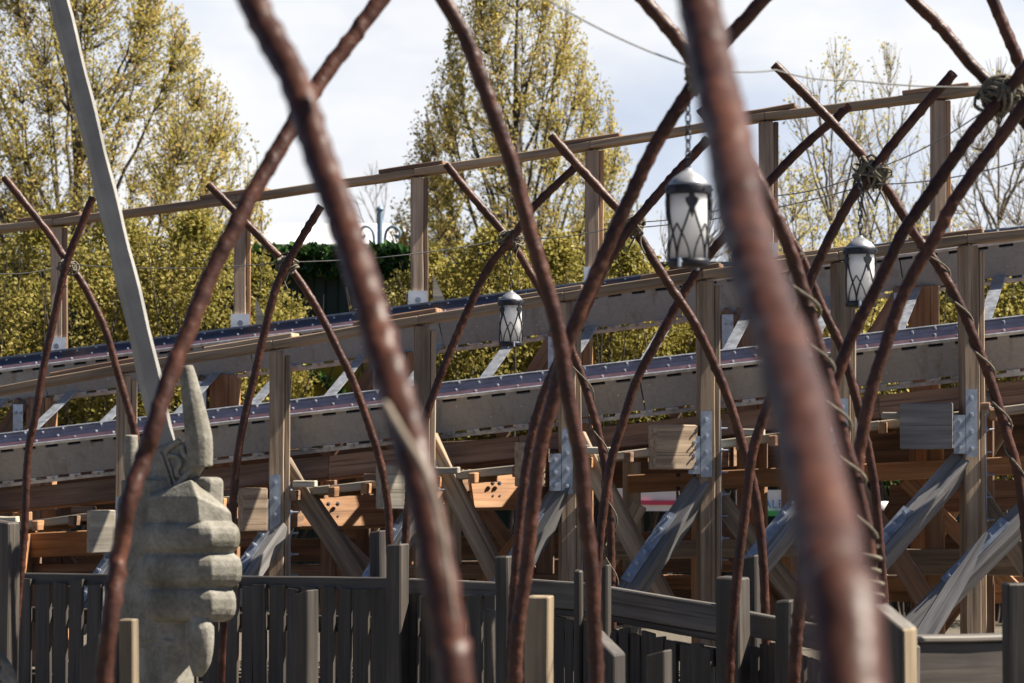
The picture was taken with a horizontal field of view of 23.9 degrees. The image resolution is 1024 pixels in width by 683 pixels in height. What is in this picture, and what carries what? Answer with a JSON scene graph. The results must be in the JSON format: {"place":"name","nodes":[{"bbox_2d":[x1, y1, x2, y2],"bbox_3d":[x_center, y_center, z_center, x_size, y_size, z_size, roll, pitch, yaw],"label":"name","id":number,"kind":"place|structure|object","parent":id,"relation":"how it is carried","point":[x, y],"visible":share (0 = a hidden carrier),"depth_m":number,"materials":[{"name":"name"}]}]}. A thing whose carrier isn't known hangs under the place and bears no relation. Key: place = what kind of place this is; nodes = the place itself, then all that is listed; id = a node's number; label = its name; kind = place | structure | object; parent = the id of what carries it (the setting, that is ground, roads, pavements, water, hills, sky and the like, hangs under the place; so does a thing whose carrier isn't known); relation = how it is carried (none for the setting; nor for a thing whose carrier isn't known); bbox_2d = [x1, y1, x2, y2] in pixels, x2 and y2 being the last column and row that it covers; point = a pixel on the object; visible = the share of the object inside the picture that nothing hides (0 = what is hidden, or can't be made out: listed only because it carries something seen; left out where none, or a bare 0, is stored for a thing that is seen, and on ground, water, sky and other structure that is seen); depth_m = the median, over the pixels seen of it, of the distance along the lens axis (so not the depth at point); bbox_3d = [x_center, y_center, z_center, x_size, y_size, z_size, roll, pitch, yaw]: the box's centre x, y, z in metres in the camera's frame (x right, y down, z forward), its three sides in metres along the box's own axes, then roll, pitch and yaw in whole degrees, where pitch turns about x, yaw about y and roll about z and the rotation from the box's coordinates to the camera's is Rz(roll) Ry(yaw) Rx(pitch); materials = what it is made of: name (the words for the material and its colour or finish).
{"place":"outdoors","nodes":[
{"label":"outdoors","id":0,"kind":"place"},
{"bbox_2d":[251,223,428,246],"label":"white pavilion","id":1,"kind":"structure","parent":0,"point":[282,234],"depth_m":47.72,"materials":[{"name":"fabric"}]},
{"bbox_2d":[0,0,1023,261],"label":"sky","id":2,"kind":"structure","parent":0,"point":[368,106],"materials":[{"name":"white"}]},
{"bbox_2d":[32,612,1001,682],"bbox_3d":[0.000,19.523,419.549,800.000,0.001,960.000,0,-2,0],"label":"ground","id":3,"kind":"structure","parent":0,"point":[954,627],"depth_m":20.69,"materials":[{"name":"grey concrete"}]},
{"bbox_2d":[0,91,38,261],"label":"tree","id":4,"kind":"object","parent":3,"relation":"on","point":[12,195],"visible":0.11,"depth_m":35.23,"materials":[{"name":"green plant"}]},
{"bbox_2d":[0,248,97,429],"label":"shrub","id":5,"kind":"object","parent":3,"relation":"on","point":[4,281],"visible":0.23,"depth_m":22.43,"materials":[{"name":"green plant"}]},
{"bbox_2d":[19,196,95,629],"bbox_3d":[-2.598,0.729,13.627,0.511,3.104,0.076,-1,-3,15],"label":"rod","id":6,"kind":"object","parent":3,"relation":"on","point":[68,257],"visible":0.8,"depth_m":13.63,"materials":[{"name":"brown wood"}]},
{"bbox_2d":[56,259,79,287],"bbox_3d":[-2.516,-0.390,13.704,0.120,0.176,0.111,2,-3,-32],"label":"rope lashing","id":7,"kind":"object","parent":6,"relation":"attached to","point":[72,268],"visible":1,"depth_m":13.69,"materials":[{"name":"beige fabric"}]},
{"bbox_2d":[0,228,607,274],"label":"cable","id":8,"kind":"object","parent":7,"relation":"attached to","point":[314,261],"visible":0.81,"depth_m":13.00,"materials":[{"name":"grey metal"}]},
{"bbox_2d":[1,175,139,444],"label":"rod","id":9,"kind":"object","parent":3,"relation":"on","point":[16,192],"visible":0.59,"depth_m":13.73,"materials":[{"name":"brown metal"}]},
{"bbox_2d":[80,634,98,682],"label":"timber post","id":10,"kind":"object","parent":3,"relation":"on","point":[88,652],"visible":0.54,"depth_m":9.16,"materials":[{"name":"grey wood"}]},
{"bbox_2d":[0,200,233,530],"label":"shrub","id":11,"kind":"object","parent":3,"relation":"on","point":[37,239],"visible":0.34,"depth_m":22.32,"materials":[{"name":"green plant"}]},
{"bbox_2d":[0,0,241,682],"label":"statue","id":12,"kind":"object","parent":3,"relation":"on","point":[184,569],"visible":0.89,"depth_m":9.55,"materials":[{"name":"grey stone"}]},
{"bbox_2d":[119,618,138,682],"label":"timber post","id":13,"kind":"object","parent":3,"relation":"on","point":[128,650],"visible":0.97,"depth_m":8.97,"materials":[{"name":"beige wood"}]},
{"bbox_2d":[0,0,271,261],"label":"tree","id":14,"kind":"object","parent":3,"relation":"on","point":[175,154],"visible":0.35,"depth_m":33.28,"materials":[{"name":"green plant"}]},
{"bbox_2d":[10,207,269,530],"bbox_3d":[-3.508,0.651,22.887,2.594,3.963,2.198,0,-2,-8],"label":"shrub","id":15,"kind":"object","parent":3,"relation":"on","point":[137,235],"visible":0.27,"depth_m":22.68,"materials":[{"name":"green plant"}]},
{"bbox_2d":[70,208,323,421],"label":"shrub","id":16,"kind":"object","parent":3,"relation":"on","point":[192,225],"visible":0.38,"depth_m":22.41,"materials":[{"name":"green plant"}]},
{"bbox_2d":[0,519,408,682],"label":"picket fence","id":17,"kind":"object","parent":3,"relation":"on","point":[373,614],"visible":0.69,"depth_m":13.43,"materials":[{"name":"grey wood"}]},
{"bbox_2d":[94,0,390,682],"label":"rod","id":18,"kind":"object","parent":3,"relation":"on","point":[337,56],"visible":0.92,"depth_m":5.86,"materials":[{"name":"brown metal"}]},
{"bbox_2d":[153,248,363,611],"bbox_3d":[-2.435,0.864,22.780,2.483,3.526,1.426,0,-2,0],"label":"shrub","id":19,"kind":"object","parent":3,"relation":"on","point":[298,314],"visible":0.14,"depth_m":22.85,"materials":[{"name":"green plant"}]},
{"bbox_2d":[217,204,321,682],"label":"rod","id":20,"kind":"object","parent":3,"relation":"on","point":[310,223],"visible":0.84,"depth_m":12.93,"materials":[{"name":"brown metal"}]},
{"bbox_2d":[275,251,299,288],"bbox_3d":[-1.205,-0.383,12.995,0.127,0.206,0.125,0,-2,0],"label":"rope lashing","id":21,"kind":"object","parent":20,"relation":"attached to","point":[293,266],"visible":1,"depth_m":12.97,"materials":[{"name":"beige fabric"}]},
{"bbox_2d":[205,181,393,551],"bbox_3d":[-1.132,0.695,13.018,1.046,3.120,0.078,0,-2,-6],"label":"rod","id":22,"kind":"object","parent":3,"relation":"on","point":[249,226],"visible":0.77,"depth_m":13.03,"materials":[{"name":"brown wood"}]},
{"bbox_2d":[294,589,318,682],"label":"timber post","id":23,"kind":"object","parent":3,"relation":"on","point":[306,644],"visible":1,"depth_m":10.56,"materials":[{"name":"grey wood"}]},
{"bbox_2d":[292,358,367,397],"bbox_3d":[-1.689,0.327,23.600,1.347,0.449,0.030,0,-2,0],"label":"shrub","id":24,"kind":"object","parent":3,"relation":"on","point":[337,372],"visible":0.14,"depth_m":23.58,"materials":[{"name":"green plant"}]},
{"bbox_2d":[236,0,473,682],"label":"rod","id":25,"kind":"object","parent":3,"relation":"on","point":[450,641],"visible":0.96,"depth_m":3.23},
{"bbox_2d":[377,389,456,621],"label":"vine stem","id":26,"kind":"object","parent":25,"relation":"attached to","point":[399,428],"visible":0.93,"depth_m":3.02,"materials":[{"name":"brown plant"}]},
{"bbox_2d":[351,160,388,222],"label":"tree","id":27,"kind":"object","parent":3,"relation":"on","point":[363,201],"visible":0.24,"depth_m":60.19,"materials":[{"name":"brown plant"}]},
{"bbox_2d":[363,205,400,243],"bbox_3d":[-1.644,0.610,29.972,0.543,4.632,0.154,0,-2,0],"label":"lamp post","id":28,"kind":"object","parent":3,"relation":"on","point":[379,209],"visible":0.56,"depth_m":30.05,"materials":[{"name":"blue metal"}]},
{"bbox_2d":[346,239,497,443],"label":"shrub","id":29,"kind":"object","parent":3,"relation":"on","point":[435,259],"visible":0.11,"depth_m":22.56,"materials":[{"name":"green plant"}]},
{"bbox_2d":[409,556,511,682],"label":"picket fence","id":30,"kind":"object","parent":3,"relation":"on","point":[495,594],"visible":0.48,"depth_m":12.58,"materials":[{"name":"grey wood"}]},
{"bbox_2d":[401,165,576,544],"bbox_3d":[-0.129,0.645,12.921,0.993,3.211,0.095,0,-2,7],"label":"rod","id":31,"kind":"object","parent":3,"relation":"on","point":[542,198],"visible":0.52,"depth_m":12.93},
{"bbox_2d":[497,229,524,265],"bbox_3d":[-0.003,-0.503,12.995,0.151,0.201,0.150,0,-2,0],"label":"rope lashing","id":32,"kind":"object","parent":31,"relation":"attached to","point":[517,243],"visible":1,"depth_m":12.96,"materials":[{"name":"grey fabric"}]},
{"bbox_2d":[498,251,524,347],"bbox_3d":[-0.005,-0.255,13.188,0.146,0.570,0.151,2,-3,-40],"label":"lantern","id":33,"kind":"object","parent":32,"relation":"hanging from","point":[510,303],"visible":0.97,"depth_m":13.13,"materials":[{"name":"white metal"}]},
{"bbox_2d":[484,610,495,682],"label":"timber post","id":34,"kind":"object","parent":3,"relation":"on","point":[489,646],"visible":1,"depth_m":10.38,"materials":[{"name":"grey wood"}]},
{"bbox_2d":[0,82,1023,682],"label":"wooden roller coaster","id":35,"kind":"object","parent":3,"relation":"on","point":[940,454],"visible":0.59,"depth_m":16.21,"materials":[{"name":"brown wood"}]},
{"bbox_2d":[0,262,1023,611],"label":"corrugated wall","id":36,"kind":"structure","parent":3,"relation":"on","point":[332,296],"depth_m":24.01,"materials":[{"name":"metal"}]},
{"bbox_2d":[251,239,900,500],"bbox_3d":[0.883,0.409,23.711,6.952,2.873,0.695,0,-2,0],"label":"ivy","id":37,"kind":"object","parent":36,"relation":"attached to","point":[330,270],"visible":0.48,"depth_m":23.76,"materials":[{"name":"green plant"}]},
{"bbox_2d":[435,0,604,682],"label":"rod","id":38,"kind":"object","parent":3,"relation":"on","point":[464,33],"visible":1,"depth_m":6.63,"materials":[{"name":"brown wood"}]},
{"bbox_2d":[389,0,654,261],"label":"tree","id":39,"kind":"object","parent":3,"relation":"on","point":[440,202],"visible":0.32,"depth_m":35.55,"materials":[{"name":"green plant"}]},
{"bbox_2d":[398,217,646,622],"bbox_3d":[0.195,0.740,22.433,2.336,3.748,2.136,-1,-3,31],"label":"shrub","id":40,"kind":"object","parent":3,"relation":"on","point":[485,234],"visible":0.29,"depth_m":22.23,"materials":[{"name":"green plant"}]},
{"bbox_2d":[443,162,616,628],"bbox_3d":[0.101,0.642,13.016,0.948,3.226,0.085,0,-2,-7],"label":"rod","id":41,"kind":"object","parent":3,"relation":"on","point":[478,203],"visible":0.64,"depth_m":13.03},
{"bbox_2d":[572,365,618,584],"bbox_3d":[0.442,0.633,13.047,0.280,1.366,0.087,1,-2,-12],"label":"wound rope","id":42,"kind":"object","parent":41,"relation":"attached to","point":[580,374],"visible":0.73,"depth_m":13.03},
{"bbox_2d":[524,595,553,682],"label":"timber post","id":43,"kind":"object","parent":3,"relation":"on","point":[538,647],"visible":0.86,"depth_m":9.14,"materials":[{"name":"beige wood"}]},
{"bbox_2d":[466,225,659,558],"bbox_3d":[0.350,0.762,22.725,2.696,3.722,2.410,0,-2,0],"label":"shrub","id":44,"kind":"object","parent":3,"relation":"on","point":[561,254],"visible":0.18,"depth_m":22.65,"materials":[{"name":"green plant"}]},
{"bbox_2d":[506,137,705,682],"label":"rod","id":45,"kind":"object","parent":3,"relation":"on","point":[658,193],"visible":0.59,"depth_m":11.08,"materials":[{"name":"brown metal"}]},
{"bbox_2d":[623,215,645,253],"bbox_3d":[0.551,-0.493,11.149,0.134,0.185,0.131,0,-2,0],"label":"rope lashing","id":46,"kind":"object","parent":45,"relation":"attached to","point":[637,230],"visible":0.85,"depth_m":11.12,"materials":[{"name":"grey fabric"}]},
{"bbox_2d":[602,631,624,682],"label":"timber post","id":47,"kind":"object","parent":3,"relation":"on","point":[614,660],"visible":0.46,"depth_m":8.55,"materials":[{"name":"grey wood"}]},
{"bbox_2d":[553,239,695,624],"bbox_3d":[1.225,0.801,22.450,2.043,3.623,2.112,1,-3,-15],"label":"shrub","id":48,"kind":"object","parent":3,"relation":"on","point":[631,261],"visible":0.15,"depth_m":22.31,"materials":[{"name":"green plant"}]},
{"bbox_2d":[522,565,749,682],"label":"picket fence","id":49,"kind":"object","parent":3,"relation":"on","point":[699,662],"visible":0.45,"depth_m":11.66,"materials":[{"name":"grey wood"}]},
{"bbox_2d":[507,0,771,682],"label":"rod","id":50,"kind":"object","parent":3,"relation":"on","point":[737,28],"visible":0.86,"depth_m":7.28,"materials":[{"name":"brown metal"}]},
{"bbox_2d":[617,488,675,574],"bbox_3d":[1.168,1.956,21.897,0.635,1.256,0.109,0,-2,0],"label":"banner","id":51,"kind":"object","parent":3,"relation":"on","point":[657,501],"visible":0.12,"depth_m":21.89,"materials":[{"name":"white fabric"}]},
{"bbox_2d":[646,649,671,682],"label":"timber post","id":52,"kind":"object","parent":3,"relation":"on","point":[658,667],"visible":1,"depth_m":9.16,"materials":[{"name":"grey wood"}]},
{"bbox_2d":[548,132,770,644],"bbox_3d":[0.691,0.603,11.170,1.055,3.147,0.079,0,-2,-6],"label":"rod","id":53,"kind":"object","parent":3,"relation":"on","point":[584,173],"visible":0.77,"depth_m":11.18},
{"bbox_2d":[621,312,731,574],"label":"shrub","id":54,"kind":"object","parent":3,"relation":"on","point":[690,346],"visible":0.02,"depth_m":22.72,"materials":[{"name":"green plant"}]},
{"bbox_2d":[646,195,725,261],"bbox_3d":[2.744,0.370,34.993,2.275,5.544,2.194,0,-2,0],"label":"tree","id":55,"kind":"object","parent":3,"relation":"on","point":[711,241],"visible":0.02,"depth_m":34.85,"materials":[{"name":"green plant"}]},
{"bbox_2d":[596,103,852,594],"bbox_3d":[0.989,0.526,11.468,1.264,3.326,0.086,0,-2,5],"label":"rod","id":56,"kind":"object","parent":3,"relation":"on","point":[800,149],"visible":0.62,"depth_m":11.48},
{"bbox_2d":[634,0,878,586],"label":"rod","id":57,"kind":"object","parent":3,"relation":"on","point":[669,29],"visible":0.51,"depth_m":7.18,"materials":[{"name":"brown wood"}]},
{"bbox_2d":[684,65,695,96],"bbox_3d":[0.558,-0.785,7.248,0.086,0.110,0.078,0,-2,0],"label":"rope lashing","id":58,"kind":"object","parent":57,"relation":"attached to","point":[687,78],"visible":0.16,"depth_m":7.23,"materials":[{"name":"grey fabric"}]},
{"bbox_2d":[664,101,711,269],"bbox_3d":[0.542,-0.510,7.438,0.146,0.570,0.151,0,-2,-2],"label":"lantern","id":59,"kind":"object","parent":58,"relation":"hanging from","point":[688,199],"visible":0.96,"depth_m":7.38,"materials":[{"name":"white glass"}]},
{"bbox_2d":[786,252,878,538],"bbox_3d":[0.954,0.161,7.200,0.277,0.854,0.081,0,-2,-9],"label":"wound rope","id":60,"kind":"object","parent":57,"relation":"attached to","point":[842,413],"visible":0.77,"depth_m":7.17,"materials":[{"name":"brown fabric"}]},
{"bbox_2d":[865,544,885,598],"bbox_3d":[1.071,0.720,7.200,0.094,0.233,0.075,1,-3,-26],"label":"wound rope","id":61,"kind":"object","parent":57,"relation":"attached to","point":[878,571],"visible":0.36,"depth_m":7.17,"materials":[{"name":"beige fabric"}]},
{"bbox_2d":[736,490,780,515],"bbox_3d":[2.276,1.964,21.892,0.502,1.238,0.119,0,-2,0],"label":"sign board","id":62,"kind":"object","parent":3,"relation":"on","point":[774,502],"visible":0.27,"depth_m":21.89,"materials":[{"name":"white paint"}]},
{"bbox_2d":[628,246,908,600],"bbox_3d":[2.341,0.840,22.649,3.100,3.562,1.377,-1,-3,24],"label":"shrub","id":63,"kind":"object","parent":3,"relation":"on","point":[825,333],"depth_m":22.51,"materials":[{"name":"green plant"}]},
{"bbox_2d":[742,555,812,682],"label":"picket fence","id":64,"kind":"object","parent":3,"relation":"on","point":[769,663],"visible":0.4,"depth_m":10.96,"materials":[{"name":"grey wood"}]},
{"bbox_2d":[677,0,886,682],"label":"rod","id":65,"kind":"object","parent":3,"relation":"on","point":[841,599],"visible":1,"depth_m":2.13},
{"bbox_2d":[696,110,888,604],"bbox_3d":[1.334,0.536,11.368,0.934,3.297,0.084,0,-2,-7],"label":"rod","id":66,"kind":"object","parent":3,"relation":"on","point":[837,338],"visible":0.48,"depth_m":11.38,"materials":[{"name":"brown metal"}]},
{"bbox_2d":[778,167,861,250],"bbox_3d":[3.545,0.374,30.024,2.644,5.112,2.427,0,-2,0],"label":"tree","id":67,"kind":"object","parent":3,"relation":"on","point":[796,215],"visible":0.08,"depth_m":30.07,"materials":[{"name":"green plant"}]},
{"bbox_2d":[724,70,957,682],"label":"rod","id":68,"kind":"object","parent":3,"relation":"on","point":[911,121],"visible":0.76,"depth_m":10.43,"materials":[{"name":"brown metal"}]},
{"bbox_2d":[851,154,893,217],"bbox_3d":[1.565,-0.674,10.495,0.192,0.284,0.178,0,-2,0],"label":"rope lashing","id":69,"kind":"object","parent":68,"relation":"attached to","point":[882,174],"visible":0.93,"depth_m":10.45,"materials":[{"name":"grey fabric"}]},
{"bbox_2d":[641,159,1023,227],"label":"cable","id":70,"kind":"object","parent":69,"relation":"attached to","point":[875,184],"visible":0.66,"depth_m":10.37,"materials":[{"name":"grey metal"}]},
{"bbox_2d":[843,174,877,307],"bbox_3d":[1.482,-0.427,10.288,0.151,0.570,0.146,2,-3,-35],"label":"lantern","id":71,"kind":"object","parent":69,"relation":"hanging from","point":[860,254],"visible":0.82,"depth_m":10.23,"materials":[{"name":"white metal"}]},
{"bbox_2d":[778,35,922,251],"bbox_3d":[4.403,-0.615,33.054,2.700,7.349,2.657,0,-2,0],"label":"tree","id":72,"kind":"object","parent":3,"relation":"on","point":[831,208],"visible":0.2,"depth_m":33.11,"materials":[{"name":"green plant"}]},
{"bbox_2d":[795,235,945,500],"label":"shrub","id":73,"kind":"object","parent":3,"relation":"on","point":[872,315],"visible":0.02,"depth_m":22.21,"materials":[{"name":"green plant"}]},
{"bbox_2d":[815,40,955,246],"bbox_3d":[5.829,-0.711,37.018,2.505,7.879,2.490,0,-2,0],"label":"tree","id":74,"kind":"object","parent":3,"relation":"on","point":[888,62],"visible":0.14,"depth_m":37.15,"materials":[{"name":"green plant"}]},
{"bbox_2d":[771,61,1023,581],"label":"rod","id":75,"kind":"object","parent":3,"relation":"on","point":[823,113],"visible":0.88,"depth_m":10.53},
{"bbox_2d":[916,227,1023,476],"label":"wound rope","id":76,"kind":"object","parent":75,"relation":"attached to","point":[982,357],"visible":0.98,"depth_m":10.53,"materials":[{"name":"brown fabric"}]},
{"bbox_2d":[883,604,917,682],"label":"timber post","id":77,"kind":"object","parent":3,"relation":"on","point":[900,641],"visible":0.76,"depth_m":6.96,"materials":[{"name":"grey wood"}]},
{"bbox_2d":[788,60,1023,682],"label":"rod","id":78,"kind":"object","parent":3,"relation":"on","point":[966,140],"visible":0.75,"depth_m":8.33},
{"bbox_2d":[973,73,1023,133],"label":"rope lashing","id":79,"kind":"object","parent":78,"relation":"attached to","point":[995,84],"visible":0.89,"depth_m":8.36,"materials":[{"name":"grey fabric"}]},
{"bbox_2d":[547,0,986,87],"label":"cable","id":80,"kind":"object","parent":79,"relation":"attached to","point":[578,17],"visible":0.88,"depth_m":7.98,"materials":[{"name":"grey metal"}]},
{"bbox_2d":[642,112,980,221],"bbox_3d":[1.441,-0.694,9.905,0.679,0.187,2.994,1,-3,-23],"label":"cable","id":81,"kind":"object","parent":79,"relation":"attached to","point":[875,168],"visible":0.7,"depth_m":10.18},
{"bbox_2d":[824,278,993,616],"bbox_3d":[3.758,0.928,22.962,1.820,3.413,1.998,1,-3,-15],"label":"shrub","id":82,"kind":"object","parent":3,"relation":"on","point":[904,612],"visible":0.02,"depth_m":22.80,"materials":[{"name":"green plant"}]},
{"bbox_2d":[881,184,976,241],"bbox_3d":[5.402,0.472,30.981,2.471,5.005,2.494,0,-2,0],"label":"tree","id":83,"kind":"object","parent":3,"relation":"on","point":[927,220],"visible":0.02,"depth_m":31.11,"materials":[{"name":"green plant"}]},
{"bbox_2d":[851,95,1023,508],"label":"rod","id":84,"kind":"object","parent":3,"relation":"on","point":[976,168],"visible":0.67,"depth_m":8.18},
{"bbox_2d":[902,276,1023,622],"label":"shrub","id":85,"kind":"object","parent":3,"relation":"on","point":[998,606],"visible":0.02,"depth_m":22.46,"materials":[{"name":"green plant"}]},
{"bbox_2d":[905,0,1023,129],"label":"rod","id":86,"kind":"object","parent":3,"relation":"on","point":[950,39],"visible":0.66,"depth_m":8.43,"materials":[{"name":"brown metal"}]},
{"bbox_2d":[907,56,1023,238],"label":"tree","id":87,"kind":"object","parent":3,"relation":"on","point":[1000,212],"visible":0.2,"depth_m":36.03,"materials":[{"name":"green plant"}]},
{"bbox_2d":[917,582,1023,682],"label":"board fence","id":88,"kind":"object","parent":3,"relation":"on","point":[975,658],"visible":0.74,"depth_m":8.64,"materials":[{"name":"grey wood"}]},
{"bbox_2d":[944,281,1023,514],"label":"shrub","id":89,"kind":"object","parent":3,"relation":"on","point":[1010,306],"visible":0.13,"depth_m":22.20,"materials":[{"name":"green plant"}]},
{"bbox_2d":[986,0,1023,86],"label":"rod","id":90,"kind":"object","parent":3,"relation":"on","point":[1007,34],"visible":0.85,"depth_m":8.58,"materials":[{"name":"brown wood"}]},
{"bbox_2d":[881,501,887,574],"bbox_3d":[3.000,1.884,19.480,0.210,1.194,0.210,0,-2,0],"label":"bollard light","id":91,"kind":"object","parent":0,"point":[884,504],"visible":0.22,"depth_m":19.42,"materials":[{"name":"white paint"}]}
]}

